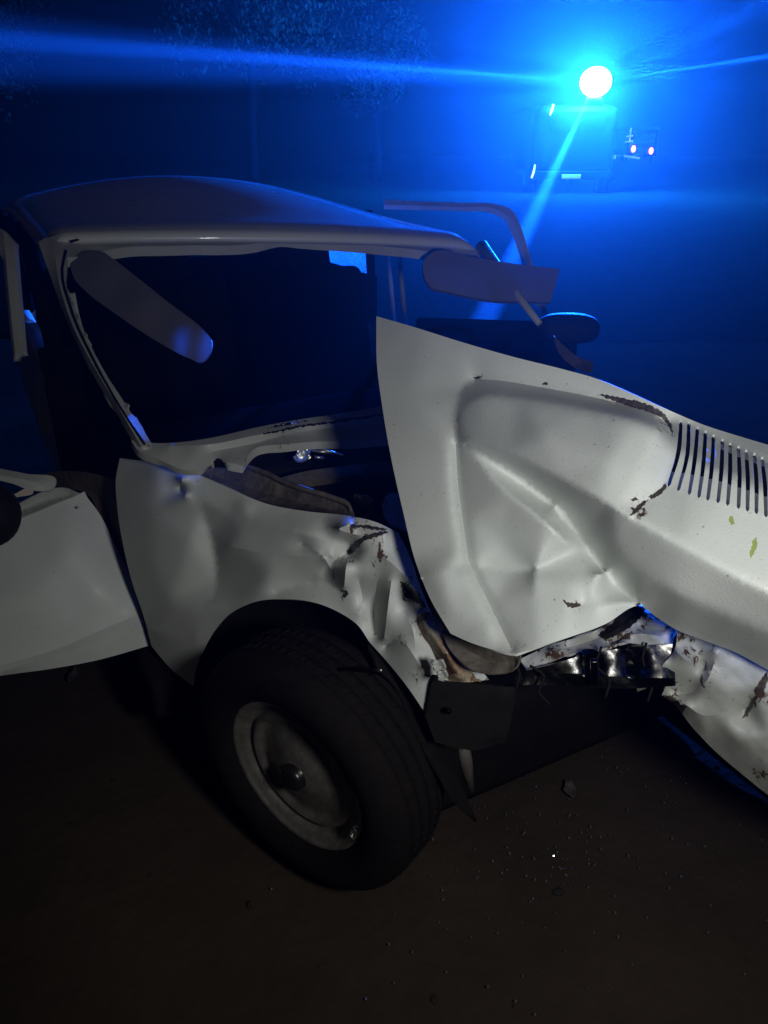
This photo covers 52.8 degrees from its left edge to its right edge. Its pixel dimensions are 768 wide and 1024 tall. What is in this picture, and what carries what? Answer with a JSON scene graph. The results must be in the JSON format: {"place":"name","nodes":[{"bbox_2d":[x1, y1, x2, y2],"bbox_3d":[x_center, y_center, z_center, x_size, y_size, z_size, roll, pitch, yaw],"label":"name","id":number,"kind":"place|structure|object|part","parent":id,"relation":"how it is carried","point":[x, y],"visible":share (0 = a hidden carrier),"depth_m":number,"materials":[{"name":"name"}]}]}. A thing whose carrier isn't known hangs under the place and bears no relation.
{"place":"outdoors","nodes":[
{"label":"outdoors","id":0,"kind":"place"},
{"bbox_2d":[67,666,80,681],"bbox_3d":[-0.974,0.511,2.429,0.041,0.021,0.067,11,28,22],"label":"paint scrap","id":1,"kind":"object","parent":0,"point":[73,674],"visible":1,"depth_m":2.44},
{"bbox_2d":[0,336,767,1023],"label":"ground","id":2,"kind":"structure","parent":0,"point":[98,924],"depth_m":1.78,"materials":[{"name":"grey asphalt"}]},
{"bbox_2d":[0,175,767,890],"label":"wrecked car","id":3,"kind":"object","parent":2,"relation":"on","point":[334,563],"visible":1,"depth_m":1.71,"materials":[{"name":"paint"}]},
{"bbox_3d":[-1.335,-0.418,3.116,0.070,0.560,0.730,-13,29,-25],"label":"rear door","id":4,"kind":"part","parent":3,"relation":"part of","materials":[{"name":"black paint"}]},
{"bbox_3d":[-1.140,-0.160,2.023,0.786,1.026,0.830,-12,28,-23],"label":"front door","id":5,"kind":"part","parent":3,"relation":"part of","materials":[{"name":"white paint"}]},
{"bbox_3d":[-0.945,-1.273,3.561,1.263,0.367,0.336,-13,29,-25],"label":"rear window","id":6,"kind":"part","parent":3,"relation":"part of","materials":[{"name":"black glass"}]},
{"bbox_3d":[0.367,-0.781,3.187,0.734,0.892,0.694,0,26,0],"label":"far door","id":7,"kind":"part","parent":3,"relation":"part of","materials":[{"name":"white metal"}]},
{"bbox_2d":[270,738,766,1015],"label":"glass crumbs","id":8,"kind":"object","parent":2,"relation":"on","point":[487,986],"visible":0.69,"depth_m":1.81,"materials":[{"name":"grey"}]},
{"bbox_2d":[563,779,576,797],"bbox_3d":[0.482,0.718,2.007,0.034,0.018,0.055,-11,28,-22],"label":"stone","id":9,"kind":"object","parent":2,"relation":"on","point":[569,788],"visible":1,"depth_m":2.01,"materials":[{"name":"grey stone"}]},
{"bbox_2d":[0,0,767,154],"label":"sky","id":10,"kind":"structure","parent":0,"point":[689,77],"depth_m":61.22,"materials":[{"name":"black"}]},
{"bbox_2d":[0,155,767,339],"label":"field","id":11,"kind":"structure","parent":0,"point":[666,247],"depth_m":14.91,"materials":[{"name":"green plant"}]},
{"bbox_2d":[0,0,56,122],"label":"roadside tree","id":12,"kind":"object","parent":11,"relation":"on","point":[8,31],"visible":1,"depth_m":25.64,"materials":[{"name":"green plant"}]},
{"bbox_2d":[153,0,347,182],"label":"roadside tree","id":13,"kind":"object","parent":11,"relation":"on","point":[253,36],"visible":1,"depth_m":23.08,"materials":[{"name":"green plant"}]},
{"bbox_2d":[303,0,440,180],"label":"roadside tree","id":14,"kind":"object","parent":11,"relation":"on","point":[372,69],"visible":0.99,"depth_m":25.60,"materials":[{"name":"green plant"}]},
{"bbox_2d":[511,67,618,191],"bbox_3d":[5.241,-11.066,22.651,2.379,3.127,4.980,0,26,0],"label":"emergency truck","id":15,"kind":"object","parent":11,"relation":"on","point":[562,142],"visible":1,"depth_m":21.26,"materials":[{"name":"white paint"}]},
{"bbox_3d":[5.250,-10.567,20.981,1.500,0.500,0.020,0,26,0],"label":"rear window","id":16,"kind":"part","parent":15,"relation":"part of","materials":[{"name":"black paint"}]},
{"bbox_2d":[614,128,659,160],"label":"distant van","id":17,"kind":"object","parent":11,"relation":"on","point":[636,143],"visible":0.91,"depth_m":47.96,"materials":[{"name":"white paint"}]},
{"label":"rear window","id":18,"kind":"part","parent":17,"relation":"part of","materials":[{"name":"blue glass"}]},
{"bbox_2d":[67,766,719,1007],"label":"gravel","id":19,"kind":"structure","parent":0,"point":[558,891],"depth_m":1.75,"materials":[{"name":"grey gravel"}]}
]}

